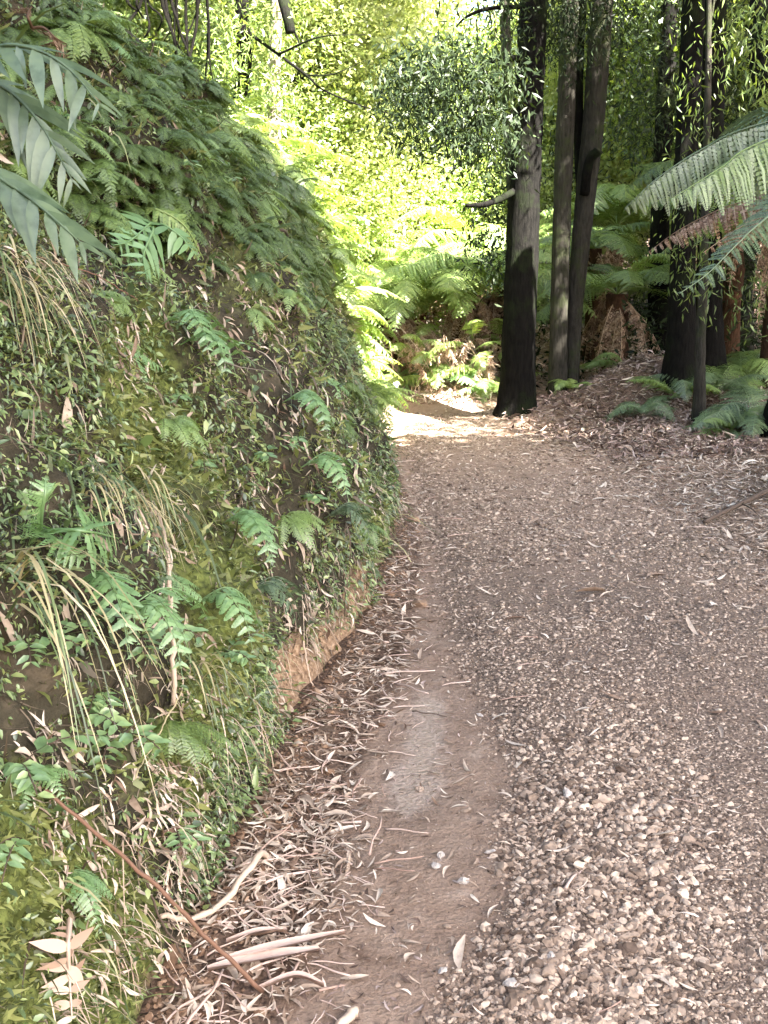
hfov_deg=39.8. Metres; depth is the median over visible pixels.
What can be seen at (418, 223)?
sapling
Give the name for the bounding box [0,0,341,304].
fern carpet
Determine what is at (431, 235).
tree fern
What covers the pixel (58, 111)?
bank fern
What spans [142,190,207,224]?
bank fern
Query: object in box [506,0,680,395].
tree
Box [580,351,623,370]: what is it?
fern
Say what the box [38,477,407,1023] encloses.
rootlets
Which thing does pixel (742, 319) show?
tree
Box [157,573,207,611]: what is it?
bank fern
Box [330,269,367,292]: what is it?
bank fern
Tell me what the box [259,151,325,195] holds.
bank fern
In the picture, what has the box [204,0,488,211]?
tree
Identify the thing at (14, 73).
bank fern
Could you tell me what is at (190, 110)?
seedling
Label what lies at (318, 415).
bank fern
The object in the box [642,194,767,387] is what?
tree fern
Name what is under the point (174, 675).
dry stalk
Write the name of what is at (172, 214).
fern
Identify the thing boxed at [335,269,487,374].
tree fern
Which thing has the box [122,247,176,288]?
bank fern
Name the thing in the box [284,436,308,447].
seedling
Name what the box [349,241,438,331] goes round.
tree fern
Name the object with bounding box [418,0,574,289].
tree
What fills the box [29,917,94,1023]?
dead fern
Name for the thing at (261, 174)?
bank fern
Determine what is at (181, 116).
bank fern
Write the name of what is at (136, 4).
vine
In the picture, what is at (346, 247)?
bank fern
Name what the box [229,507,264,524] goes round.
bank fern
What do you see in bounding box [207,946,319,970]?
bark strip
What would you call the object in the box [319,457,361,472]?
seedling
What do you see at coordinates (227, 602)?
fern
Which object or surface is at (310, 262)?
bank fern
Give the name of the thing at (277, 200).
bank fern
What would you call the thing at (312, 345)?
bank fern
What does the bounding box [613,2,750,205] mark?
tree
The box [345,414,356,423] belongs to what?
bank fern
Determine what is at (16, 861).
seedling
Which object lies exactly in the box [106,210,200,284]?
fern
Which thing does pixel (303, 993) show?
litter crumbs
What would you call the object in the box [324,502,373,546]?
fern
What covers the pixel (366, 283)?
tree fern
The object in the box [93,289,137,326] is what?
bank fern
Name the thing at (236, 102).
bank fern
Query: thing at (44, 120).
bank fern
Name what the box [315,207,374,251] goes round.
bank fern
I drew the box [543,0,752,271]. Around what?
tree
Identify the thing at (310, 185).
bank fern
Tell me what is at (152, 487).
grass tussock
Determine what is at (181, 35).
vine
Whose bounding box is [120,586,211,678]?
fern
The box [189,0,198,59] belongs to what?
vine
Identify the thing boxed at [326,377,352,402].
bank fern
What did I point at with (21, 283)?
grass tussock
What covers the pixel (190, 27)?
vine
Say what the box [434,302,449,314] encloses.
fern
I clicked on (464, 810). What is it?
stone
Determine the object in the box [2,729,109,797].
seedling
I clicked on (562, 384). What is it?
fern
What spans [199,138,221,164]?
bank fern
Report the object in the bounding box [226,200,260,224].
bank fern
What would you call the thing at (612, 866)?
gravel
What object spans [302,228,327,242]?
bank fern
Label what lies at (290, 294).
bank fern
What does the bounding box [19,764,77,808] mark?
bank fern
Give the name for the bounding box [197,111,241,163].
bank fern
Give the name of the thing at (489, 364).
dead bracken
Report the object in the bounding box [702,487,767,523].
branch
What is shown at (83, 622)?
seedling
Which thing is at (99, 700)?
seedling
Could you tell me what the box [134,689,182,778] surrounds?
twig
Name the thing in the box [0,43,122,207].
hanging fern
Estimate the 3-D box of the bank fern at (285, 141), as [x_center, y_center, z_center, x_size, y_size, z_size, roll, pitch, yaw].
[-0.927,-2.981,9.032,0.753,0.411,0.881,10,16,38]
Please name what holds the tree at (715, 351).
on the ground at (645, 309)
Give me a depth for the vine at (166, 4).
9.67 m
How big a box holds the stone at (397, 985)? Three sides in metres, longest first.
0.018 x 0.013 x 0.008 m
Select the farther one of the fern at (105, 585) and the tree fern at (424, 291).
the tree fern at (424, 291)
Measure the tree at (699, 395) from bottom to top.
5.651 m
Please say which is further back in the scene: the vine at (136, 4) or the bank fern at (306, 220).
the vine at (136, 4)
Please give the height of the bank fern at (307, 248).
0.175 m
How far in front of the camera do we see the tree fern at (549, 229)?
15.81 m
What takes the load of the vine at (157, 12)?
hanging from the tree at (243, 34)
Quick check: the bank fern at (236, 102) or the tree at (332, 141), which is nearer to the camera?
the bank fern at (236, 102)
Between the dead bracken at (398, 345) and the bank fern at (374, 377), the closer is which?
the bank fern at (374, 377)
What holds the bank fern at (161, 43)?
on the bank
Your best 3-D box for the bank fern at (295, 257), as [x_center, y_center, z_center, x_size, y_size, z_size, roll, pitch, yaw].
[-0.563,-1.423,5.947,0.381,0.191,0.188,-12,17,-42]
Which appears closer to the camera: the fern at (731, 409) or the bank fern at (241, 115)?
the bank fern at (241, 115)
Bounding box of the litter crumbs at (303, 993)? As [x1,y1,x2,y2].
[172,511,510,1023]
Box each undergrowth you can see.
[369,289,481,358]
[481,204,767,390]
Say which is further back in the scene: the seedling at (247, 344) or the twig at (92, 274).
the seedling at (247, 344)
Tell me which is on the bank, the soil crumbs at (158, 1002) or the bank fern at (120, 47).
the bank fern at (120, 47)
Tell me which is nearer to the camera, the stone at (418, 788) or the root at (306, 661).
the stone at (418, 788)
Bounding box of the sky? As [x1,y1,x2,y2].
[145,0,519,55]
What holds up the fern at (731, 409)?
on the ground at (645, 309)
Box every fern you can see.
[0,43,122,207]
[0,59,34,88]
[0,119,62,162]
[0,168,117,282]
[3,155,57,191]
[6,165,57,201]
[9,6,69,85]
[11,471,119,577]
[15,16,145,64]
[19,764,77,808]
[20,172,76,209]
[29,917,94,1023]
[44,78,98,105]
[49,106,69,116]
[50,124,120,164]
[56,158,149,201]
[65,865,114,932]
[69,28,114,58]
[75,569,143,659]
[76,9,134,40]
[82,195,139,238]
[84,1,105,12]
[92,35,131,59]
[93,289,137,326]
[101,92,177,138]
[103,86,117,98]
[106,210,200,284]
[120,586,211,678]
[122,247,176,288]
[124,340,146,357]
[131,348,163,385]
[140,207,203,260]
[141,719,240,773]
[142,74,174,104]
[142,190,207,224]
[143,40,186,59]
[155,54,185,65]
[156,75,182,99]
[156,415,210,453]
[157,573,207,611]
[158,97,185,120]
[162,54,204,83]
[162,309,229,358]
[164,102,202,130]
[180,330,246,380]
[189,139,218,170]
[189,154,220,169]
[190,148,251,196]
[194,585,260,652]
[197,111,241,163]
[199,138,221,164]
[202,112,217,119]
[205,86,242,114]
[209,131,262,171]
[212,171,239,195]
[213,118,251,134]
[214,94,284,132]
[219,354,231,374]
[222,508,277,572]
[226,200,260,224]
[229,100,253,127]
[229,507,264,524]
[232,117,276,146]
[234,238,277,270]
[239,120,282,155]
[246,306,275,335]
[247,113,271,120]
[247,157,283,193]
[252,122,309,132]
[257,137,333,169]
[257,163,280,175]
[257,576,303,627]
[258,183,292,215]
[258,207,280,232]
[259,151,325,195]
[259,198,284,224]
[260,197,282,223]
[273,288,315,317]
[274,265,309,297]
[275,244,314,267]
[276,510,329,551]
[279,151,365,202]
[282,389,332,437]
[287,202,322,235]
[291,200,309,220]
[293,238,319,267]
[294,242,324,278]
[297,271,318,299]
[297,287,321,318]
[298,203,319,227]
[300,240,315,261]
[301,186,339,215]
[301,452,352,502]
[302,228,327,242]
[303,338,321,353]
[305,195,331,219]
[306,179,360,216]
[310,244,330,262]
[313,255,334,283]
[313,411,335,429]
[315,193,364,239]
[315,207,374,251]
[317,295,334,309]
[319,275,334,297]
[322,214,373,260]
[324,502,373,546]
[325,215,353,234]
[326,235,370,284]
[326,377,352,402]
[327,217,353,227]
[329,241,375,276]
[330,248,369,272]
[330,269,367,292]
[331,274,394,309]
[334,286,404,362]
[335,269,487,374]
[339,266,385,307]
[340,293,386,319]
[341,421,359,445]
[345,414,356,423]
[346,382,371,404]
[347,305,394,347]
[348,305,388,341]
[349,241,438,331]
[351,263,432,350]
[353,227,492,331]
[355,315,391,358]
[355,344,391,386]
[357,526,378,556]
[358,358,401,397]
[362,355,388,383]
[363,520,390,545]
[366,379,410,406]
[367,356,402,410]
[369,385,420,431]
[370,385,401,411]
[370,387,422,415]
[372,246,551,360]
[379,363,443,386]
[397,205,551,332]
[399,358,479,388]
[399,373,440,391]
[404,243,602,364]
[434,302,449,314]
[436,360,541,402]
[447,364,498,384]
[452,380,497,395]
[495,222,603,308]
[536,253,722,377]
[536,292,605,326]
[539,220,669,362]
[540,182,671,293]
[548,378,591,394]
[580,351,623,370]
[604,395,677,421]
[622,159,767,376]
[624,376,735,412]
[625,89,767,296]
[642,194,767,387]
[645,363,767,399]
[678,406,764,440]
[691,386,767,437]
[726,348,767,401]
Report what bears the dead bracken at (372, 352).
on the ground at (645, 309)
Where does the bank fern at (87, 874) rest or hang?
on the bank
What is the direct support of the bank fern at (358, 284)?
on the bank
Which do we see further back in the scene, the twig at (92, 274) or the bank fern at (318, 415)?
the bank fern at (318, 415)
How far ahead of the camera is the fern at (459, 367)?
12.40 m
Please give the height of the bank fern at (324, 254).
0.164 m
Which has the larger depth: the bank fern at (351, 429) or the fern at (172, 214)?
the bank fern at (351, 429)
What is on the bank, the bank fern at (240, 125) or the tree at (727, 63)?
the bank fern at (240, 125)
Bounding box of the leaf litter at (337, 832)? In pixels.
[147,354,767,1023]
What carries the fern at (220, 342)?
on the bank
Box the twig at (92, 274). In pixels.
[38,256,137,300]
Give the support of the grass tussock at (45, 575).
on the bank
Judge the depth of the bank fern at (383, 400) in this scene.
9.03 m
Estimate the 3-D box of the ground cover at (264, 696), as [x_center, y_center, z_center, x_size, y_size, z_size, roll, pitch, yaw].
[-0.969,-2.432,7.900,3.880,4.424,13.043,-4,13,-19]
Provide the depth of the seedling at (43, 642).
2.02 m
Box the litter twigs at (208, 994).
[162,456,736,1023]
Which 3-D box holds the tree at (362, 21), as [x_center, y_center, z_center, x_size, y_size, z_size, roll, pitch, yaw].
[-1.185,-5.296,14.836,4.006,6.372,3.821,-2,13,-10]
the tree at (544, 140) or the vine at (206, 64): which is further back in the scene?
the tree at (544, 140)
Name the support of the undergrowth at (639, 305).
on the ground at (645, 309)
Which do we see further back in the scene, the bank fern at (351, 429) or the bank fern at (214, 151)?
the bank fern at (351, 429)
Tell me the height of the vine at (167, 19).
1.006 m
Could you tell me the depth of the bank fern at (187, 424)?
2.94 m
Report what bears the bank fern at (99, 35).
on the bank
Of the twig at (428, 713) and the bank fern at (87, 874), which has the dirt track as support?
the twig at (428, 713)
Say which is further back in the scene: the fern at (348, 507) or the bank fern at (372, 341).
the bank fern at (372, 341)
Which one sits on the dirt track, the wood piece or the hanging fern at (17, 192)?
the wood piece
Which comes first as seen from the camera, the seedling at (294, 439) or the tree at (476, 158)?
the seedling at (294, 439)
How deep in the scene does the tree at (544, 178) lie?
16.03 m
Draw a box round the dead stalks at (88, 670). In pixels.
[0,0,409,1023]
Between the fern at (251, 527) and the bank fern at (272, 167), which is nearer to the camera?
the fern at (251, 527)
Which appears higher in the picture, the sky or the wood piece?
the sky
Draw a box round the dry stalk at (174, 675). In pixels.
[149,508,176,704]
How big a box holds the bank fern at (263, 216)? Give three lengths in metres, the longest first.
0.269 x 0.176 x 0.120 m
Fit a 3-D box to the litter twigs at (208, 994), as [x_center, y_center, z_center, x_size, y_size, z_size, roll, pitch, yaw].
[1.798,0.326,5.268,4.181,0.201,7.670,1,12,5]
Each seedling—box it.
[0,837,33,888]
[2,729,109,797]
[5,629,86,668]
[55,608,130,647]
[70,706,131,735]
[76,691,123,716]
[88,724,171,772]
[126,618,208,663]
[163,393,191,406]
[163,825,214,852]
[173,157,229,168]
[180,105,202,113]
[191,459,217,474]
[221,340,259,350]
[221,632,272,666]
[223,175,245,184]
[254,443,304,462]
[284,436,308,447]
[301,484,349,505]
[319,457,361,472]
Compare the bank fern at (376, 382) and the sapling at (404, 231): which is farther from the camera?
the sapling at (404, 231)
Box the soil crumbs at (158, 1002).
[139,480,430,1023]
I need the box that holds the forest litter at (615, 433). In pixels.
[491,350,767,463]
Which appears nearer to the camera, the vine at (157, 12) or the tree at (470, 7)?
the vine at (157, 12)
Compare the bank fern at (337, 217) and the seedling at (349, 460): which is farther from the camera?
the bank fern at (337, 217)
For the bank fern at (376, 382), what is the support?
on the bank
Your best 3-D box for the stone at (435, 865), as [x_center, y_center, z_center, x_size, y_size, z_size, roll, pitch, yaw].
[0.137,0.929,2.789,0.024,0.019,0.035,5,13,20]
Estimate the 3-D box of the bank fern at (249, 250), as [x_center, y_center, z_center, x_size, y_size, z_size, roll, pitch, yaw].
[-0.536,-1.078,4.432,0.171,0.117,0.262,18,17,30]
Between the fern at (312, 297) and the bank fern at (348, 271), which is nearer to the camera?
the fern at (312, 297)
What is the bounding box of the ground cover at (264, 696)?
[0,0,400,1023]
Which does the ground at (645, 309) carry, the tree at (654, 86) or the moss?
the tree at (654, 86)
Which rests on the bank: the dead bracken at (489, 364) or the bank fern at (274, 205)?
the bank fern at (274, 205)
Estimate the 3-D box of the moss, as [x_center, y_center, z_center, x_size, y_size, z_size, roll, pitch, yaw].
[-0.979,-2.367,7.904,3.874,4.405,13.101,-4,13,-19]
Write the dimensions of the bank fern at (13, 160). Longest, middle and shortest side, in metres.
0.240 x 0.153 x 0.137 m
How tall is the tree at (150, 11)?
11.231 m
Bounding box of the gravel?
[190,382,767,1023]
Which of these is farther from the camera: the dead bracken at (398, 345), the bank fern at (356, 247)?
the dead bracken at (398, 345)
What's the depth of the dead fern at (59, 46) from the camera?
3.64 m
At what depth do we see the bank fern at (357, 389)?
6.47 m
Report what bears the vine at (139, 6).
hanging from the tree at (243, 34)
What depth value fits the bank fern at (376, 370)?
10.07 m
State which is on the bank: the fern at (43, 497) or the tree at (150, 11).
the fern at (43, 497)
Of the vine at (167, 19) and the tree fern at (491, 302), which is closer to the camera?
the vine at (167, 19)
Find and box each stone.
[394,982,400,987]
[415,786,423,791]
[431,862,440,868]
[437,851,444,857]
[438,967,446,973]
[457,877,468,884]
[460,807,470,812]
[484,849,495,853]
[504,977,519,987]
[547,951,555,958]
[563,787,572,797]
[658,909,668,916]
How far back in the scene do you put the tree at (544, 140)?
17.39 m
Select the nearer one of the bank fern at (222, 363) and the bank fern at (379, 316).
the bank fern at (222, 363)
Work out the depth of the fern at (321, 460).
3.94 m
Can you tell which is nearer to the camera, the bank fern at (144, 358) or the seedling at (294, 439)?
the bank fern at (144, 358)
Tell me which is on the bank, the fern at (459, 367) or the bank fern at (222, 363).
the bank fern at (222, 363)
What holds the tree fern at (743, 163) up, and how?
on the ground at (645, 309)
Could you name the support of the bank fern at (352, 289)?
on the bank
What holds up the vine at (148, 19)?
hanging from the tree at (243, 34)
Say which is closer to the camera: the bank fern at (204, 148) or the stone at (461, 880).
the stone at (461, 880)
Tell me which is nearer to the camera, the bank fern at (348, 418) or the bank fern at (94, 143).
the bank fern at (94, 143)
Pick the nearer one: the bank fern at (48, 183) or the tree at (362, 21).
the bank fern at (48, 183)
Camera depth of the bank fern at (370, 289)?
9.84 m
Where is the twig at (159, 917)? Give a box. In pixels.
[136,860,197,966]
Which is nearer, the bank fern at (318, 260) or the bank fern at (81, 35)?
the bank fern at (81, 35)
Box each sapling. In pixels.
[377,99,448,278]
[406,105,459,239]
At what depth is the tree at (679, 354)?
10.52 m
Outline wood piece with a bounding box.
[335,1006,358,1023]
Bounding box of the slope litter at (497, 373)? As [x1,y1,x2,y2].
[366,313,762,403]
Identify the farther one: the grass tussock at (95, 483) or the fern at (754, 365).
the fern at (754, 365)
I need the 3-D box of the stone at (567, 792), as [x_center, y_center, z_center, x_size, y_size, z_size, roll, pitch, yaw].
[0.544,0.831,3.133,0.028,0.023,0.047,-1,12,-5]
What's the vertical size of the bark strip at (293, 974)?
0.027 m
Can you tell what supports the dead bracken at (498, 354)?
on the ground at (645, 309)
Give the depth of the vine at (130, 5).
8.99 m
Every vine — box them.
[126,0,136,10]
[128,0,142,20]
[135,0,143,17]
[143,0,150,37]
[147,0,162,31]
[160,0,176,54]
[164,0,181,50]
[170,0,179,41]
[174,1,176,46]
[175,0,191,61]
[184,0,188,59]
[184,0,200,56]
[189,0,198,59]
[204,0,208,80]
[206,0,212,78]
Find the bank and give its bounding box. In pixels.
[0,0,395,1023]
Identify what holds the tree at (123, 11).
on the ground at (645, 309)
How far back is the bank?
2.85 m
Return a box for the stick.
[43,787,263,992]
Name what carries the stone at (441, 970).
on the dirt track
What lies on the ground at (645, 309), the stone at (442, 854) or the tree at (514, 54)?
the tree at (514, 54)
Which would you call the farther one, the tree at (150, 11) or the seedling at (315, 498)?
the tree at (150, 11)
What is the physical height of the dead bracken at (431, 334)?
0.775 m
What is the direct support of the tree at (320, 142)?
on the ground at (645, 309)
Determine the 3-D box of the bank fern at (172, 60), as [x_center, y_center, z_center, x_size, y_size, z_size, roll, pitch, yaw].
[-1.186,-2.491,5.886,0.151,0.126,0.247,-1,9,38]
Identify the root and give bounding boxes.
[159,850,268,923]
[286,596,320,657]
[303,641,313,685]
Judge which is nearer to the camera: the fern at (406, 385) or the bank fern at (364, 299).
the bank fern at (364, 299)
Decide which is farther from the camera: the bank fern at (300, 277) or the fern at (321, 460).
the bank fern at (300, 277)
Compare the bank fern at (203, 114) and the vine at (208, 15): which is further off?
the vine at (208, 15)
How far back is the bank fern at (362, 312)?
9.44 m
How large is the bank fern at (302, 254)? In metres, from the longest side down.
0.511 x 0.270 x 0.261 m
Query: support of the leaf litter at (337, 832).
on the dirt track
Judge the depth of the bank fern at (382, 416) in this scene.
9.46 m
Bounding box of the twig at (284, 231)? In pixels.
[279,228,288,237]
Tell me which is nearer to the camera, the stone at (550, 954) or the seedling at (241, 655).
the stone at (550, 954)
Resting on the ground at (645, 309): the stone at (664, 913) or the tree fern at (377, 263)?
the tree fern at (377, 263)
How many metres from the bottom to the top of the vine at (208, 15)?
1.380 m
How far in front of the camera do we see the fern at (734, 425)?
9.58 m
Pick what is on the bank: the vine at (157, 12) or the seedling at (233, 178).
the seedling at (233, 178)
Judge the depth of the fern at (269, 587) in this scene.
3.26 m
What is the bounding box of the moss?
[0,1,401,1023]
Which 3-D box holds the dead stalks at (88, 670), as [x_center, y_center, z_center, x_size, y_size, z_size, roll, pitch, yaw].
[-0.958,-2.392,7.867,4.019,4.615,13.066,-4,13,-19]
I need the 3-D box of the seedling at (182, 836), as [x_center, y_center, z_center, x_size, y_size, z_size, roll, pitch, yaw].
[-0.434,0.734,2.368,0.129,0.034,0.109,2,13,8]
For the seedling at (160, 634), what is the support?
on the bank
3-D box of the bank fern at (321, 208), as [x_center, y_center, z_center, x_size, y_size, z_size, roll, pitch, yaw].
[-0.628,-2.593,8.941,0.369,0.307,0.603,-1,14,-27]
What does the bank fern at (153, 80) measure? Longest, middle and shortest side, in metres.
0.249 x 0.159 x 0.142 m
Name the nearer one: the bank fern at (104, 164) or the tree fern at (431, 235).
the bank fern at (104, 164)
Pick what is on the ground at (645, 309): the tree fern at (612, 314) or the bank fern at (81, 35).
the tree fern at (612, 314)
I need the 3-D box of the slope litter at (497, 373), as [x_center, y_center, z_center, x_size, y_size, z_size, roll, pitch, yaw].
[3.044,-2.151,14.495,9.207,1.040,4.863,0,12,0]
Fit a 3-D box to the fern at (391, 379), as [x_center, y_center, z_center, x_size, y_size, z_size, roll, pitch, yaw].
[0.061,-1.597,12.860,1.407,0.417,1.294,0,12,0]
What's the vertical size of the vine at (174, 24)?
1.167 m
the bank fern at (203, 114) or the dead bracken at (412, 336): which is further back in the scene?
the dead bracken at (412, 336)
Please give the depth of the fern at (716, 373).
10.89 m
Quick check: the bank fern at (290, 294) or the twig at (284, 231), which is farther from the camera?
the twig at (284, 231)
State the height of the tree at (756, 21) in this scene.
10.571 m
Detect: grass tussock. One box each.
[0,234,128,398]
[0,541,224,840]
[58,432,160,556]
[102,472,229,585]
[118,460,220,553]
[176,625,258,737]
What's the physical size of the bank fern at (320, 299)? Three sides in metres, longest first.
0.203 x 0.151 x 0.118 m
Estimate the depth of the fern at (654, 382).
10.77 m
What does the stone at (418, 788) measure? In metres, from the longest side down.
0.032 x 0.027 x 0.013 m
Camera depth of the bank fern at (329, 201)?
9.10 m
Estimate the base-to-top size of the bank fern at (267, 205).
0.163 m
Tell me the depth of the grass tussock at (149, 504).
2.68 m
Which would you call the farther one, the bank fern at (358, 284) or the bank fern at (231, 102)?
the bank fern at (358, 284)
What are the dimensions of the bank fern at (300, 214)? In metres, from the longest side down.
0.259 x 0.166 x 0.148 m
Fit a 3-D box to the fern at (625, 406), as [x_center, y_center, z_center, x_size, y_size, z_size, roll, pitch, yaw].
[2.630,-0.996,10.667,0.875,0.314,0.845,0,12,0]
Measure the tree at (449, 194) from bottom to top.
4.455 m
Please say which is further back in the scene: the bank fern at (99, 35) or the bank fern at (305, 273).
the bank fern at (305, 273)
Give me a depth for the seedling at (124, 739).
2.24 m
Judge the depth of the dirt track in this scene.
3.67 m
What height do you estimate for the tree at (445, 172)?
4.428 m
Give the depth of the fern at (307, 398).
3.95 m
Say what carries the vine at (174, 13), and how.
hanging from the tree at (243, 34)
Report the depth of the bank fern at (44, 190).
3.48 m
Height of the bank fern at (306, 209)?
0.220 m
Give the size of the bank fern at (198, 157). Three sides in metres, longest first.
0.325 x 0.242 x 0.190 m
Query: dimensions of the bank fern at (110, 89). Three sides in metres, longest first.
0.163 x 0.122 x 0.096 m
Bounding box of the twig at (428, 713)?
[412,710,446,716]
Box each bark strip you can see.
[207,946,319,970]
[216,929,345,961]
[226,926,286,943]
[260,971,323,987]
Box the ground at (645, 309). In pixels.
[411,241,764,413]
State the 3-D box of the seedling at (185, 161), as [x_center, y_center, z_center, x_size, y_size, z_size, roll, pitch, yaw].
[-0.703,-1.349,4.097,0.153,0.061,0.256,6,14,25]
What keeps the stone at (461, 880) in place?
on the dirt track
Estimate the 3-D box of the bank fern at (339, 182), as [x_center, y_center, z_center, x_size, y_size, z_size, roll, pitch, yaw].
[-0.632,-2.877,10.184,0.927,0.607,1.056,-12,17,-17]
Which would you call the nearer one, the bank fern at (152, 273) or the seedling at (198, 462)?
the seedling at (198, 462)
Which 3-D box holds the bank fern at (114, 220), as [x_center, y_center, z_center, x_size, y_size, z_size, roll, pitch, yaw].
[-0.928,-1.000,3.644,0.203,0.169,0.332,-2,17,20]
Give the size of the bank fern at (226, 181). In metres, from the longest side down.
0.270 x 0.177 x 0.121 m
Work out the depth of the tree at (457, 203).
15.63 m
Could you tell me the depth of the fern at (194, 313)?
3.33 m
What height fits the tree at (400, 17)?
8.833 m
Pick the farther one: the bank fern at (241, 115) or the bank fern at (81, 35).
the bank fern at (241, 115)
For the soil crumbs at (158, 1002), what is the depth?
2.97 m
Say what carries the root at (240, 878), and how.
attached to the bank
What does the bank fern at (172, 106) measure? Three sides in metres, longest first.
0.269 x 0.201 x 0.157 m
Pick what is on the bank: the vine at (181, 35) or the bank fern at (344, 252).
the bank fern at (344, 252)
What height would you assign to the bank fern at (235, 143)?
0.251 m
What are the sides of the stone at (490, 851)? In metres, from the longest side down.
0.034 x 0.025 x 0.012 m
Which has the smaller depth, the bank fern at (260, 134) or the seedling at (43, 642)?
the seedling at (43, 642)
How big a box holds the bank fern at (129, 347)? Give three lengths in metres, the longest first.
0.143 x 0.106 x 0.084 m
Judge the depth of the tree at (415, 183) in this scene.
14.80 m
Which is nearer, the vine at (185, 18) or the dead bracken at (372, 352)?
the vine at (185, 18)
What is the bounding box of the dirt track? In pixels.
[135,317,767,1023]
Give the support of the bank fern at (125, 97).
on the bank
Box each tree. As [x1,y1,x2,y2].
[104,0,395,140]
[107,0,325,120]
[113,0,314,68]
[122,0,458,298]
[127,0,447,169]
[153,0,431,300]
[159,0,415,157]
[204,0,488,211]
[231,0,309,148]
[248,66,423,283]
[251,7,448,257]
[285,89,461,315]
[323,44,485,271]
[345,0,559,417]
[356,44,471,238]
[369,38,506,316]
[410,64,604,293]
[414,0,495,54]
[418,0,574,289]
[425,1,514,196]
[425,45,505,228]
[458,65,547,254]
[474,1,615,269]
[485,81,612,222]
[500,0,513,204]
[500,0,672,275]
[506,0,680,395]
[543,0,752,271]
[547,0,752,269]
[584,0,767,354]
[584,0,767,357]
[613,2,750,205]
[644,0,767,394]
[690,0,724,423]
[696,0,730,376]
[715,0,767,437]
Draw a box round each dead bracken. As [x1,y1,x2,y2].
[361,328,431,392]
[365,315,409,383]
[376,322,448,361]
[383,333,471,387]
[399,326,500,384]
[425,319,500,393]
[459,318,547,368]
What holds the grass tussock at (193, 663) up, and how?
on the bank
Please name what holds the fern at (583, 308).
on the ground at (645, 309)
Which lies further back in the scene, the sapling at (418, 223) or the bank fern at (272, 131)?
the sapling at (418, 223)
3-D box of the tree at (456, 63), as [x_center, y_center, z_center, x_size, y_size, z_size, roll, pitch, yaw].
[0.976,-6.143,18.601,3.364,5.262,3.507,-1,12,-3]
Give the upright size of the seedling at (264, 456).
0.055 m
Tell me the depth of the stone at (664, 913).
2.52 m
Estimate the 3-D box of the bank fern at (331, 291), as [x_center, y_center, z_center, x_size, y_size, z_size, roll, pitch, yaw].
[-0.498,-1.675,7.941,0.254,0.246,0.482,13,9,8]
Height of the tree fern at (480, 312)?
1.585 m
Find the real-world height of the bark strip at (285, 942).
0.046 m
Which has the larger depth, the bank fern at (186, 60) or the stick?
the bank fern at (186, 60)
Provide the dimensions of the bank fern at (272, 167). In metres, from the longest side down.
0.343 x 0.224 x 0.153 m
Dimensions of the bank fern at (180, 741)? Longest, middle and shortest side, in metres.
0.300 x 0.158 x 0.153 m
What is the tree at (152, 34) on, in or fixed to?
on the ground at (645, 309)
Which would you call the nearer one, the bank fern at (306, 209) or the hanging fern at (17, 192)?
the hanging fern at (17, 192)
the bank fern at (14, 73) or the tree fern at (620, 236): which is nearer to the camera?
the bank fern at (14, 73)
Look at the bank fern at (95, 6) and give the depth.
5.37 m
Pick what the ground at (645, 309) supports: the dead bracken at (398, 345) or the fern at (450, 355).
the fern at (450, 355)
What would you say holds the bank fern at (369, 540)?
on the bank
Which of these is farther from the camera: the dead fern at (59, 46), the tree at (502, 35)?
the tree at (502, 35)
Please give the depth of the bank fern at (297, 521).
3.89 m
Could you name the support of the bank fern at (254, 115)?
on the bank
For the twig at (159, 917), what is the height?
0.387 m
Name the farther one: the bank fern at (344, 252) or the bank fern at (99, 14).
the bank fern at (344, 252)
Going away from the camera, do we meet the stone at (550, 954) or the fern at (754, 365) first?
the stone at (550, 954)
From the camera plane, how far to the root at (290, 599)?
4.09 m
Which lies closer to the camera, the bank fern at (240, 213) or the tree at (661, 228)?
the bank fern at (240, 213)
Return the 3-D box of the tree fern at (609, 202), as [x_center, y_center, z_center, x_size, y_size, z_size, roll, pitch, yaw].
[3.259,-3.605,15.459,2.689,2.317,2.314,-5,13,-23]
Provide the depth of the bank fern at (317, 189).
8.97 m
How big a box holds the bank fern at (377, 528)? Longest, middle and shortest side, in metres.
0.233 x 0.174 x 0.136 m
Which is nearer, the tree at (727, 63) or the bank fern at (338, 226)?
the bank fern at (338, 226)
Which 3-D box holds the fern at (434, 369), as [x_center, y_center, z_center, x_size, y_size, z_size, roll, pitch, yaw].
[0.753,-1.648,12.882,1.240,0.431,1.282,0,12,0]
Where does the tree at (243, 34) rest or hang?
on the bank
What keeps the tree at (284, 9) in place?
on the bank
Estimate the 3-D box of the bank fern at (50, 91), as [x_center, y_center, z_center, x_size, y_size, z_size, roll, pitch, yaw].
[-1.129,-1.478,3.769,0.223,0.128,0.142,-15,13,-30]
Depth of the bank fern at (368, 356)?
9.80 m
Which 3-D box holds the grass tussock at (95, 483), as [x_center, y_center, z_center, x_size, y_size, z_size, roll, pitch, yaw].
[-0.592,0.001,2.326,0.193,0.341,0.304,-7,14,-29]
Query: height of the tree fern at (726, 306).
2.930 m
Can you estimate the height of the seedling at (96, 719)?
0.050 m
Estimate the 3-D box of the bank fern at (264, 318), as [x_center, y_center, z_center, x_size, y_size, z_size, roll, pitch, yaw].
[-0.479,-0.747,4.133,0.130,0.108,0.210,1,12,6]
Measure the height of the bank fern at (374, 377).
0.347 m
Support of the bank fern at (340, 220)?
on the bank
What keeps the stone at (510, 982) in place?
on the gravel
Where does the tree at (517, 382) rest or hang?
on the ground at (645, 309)
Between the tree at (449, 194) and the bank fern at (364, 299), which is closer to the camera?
the bank fern at (364, 299)

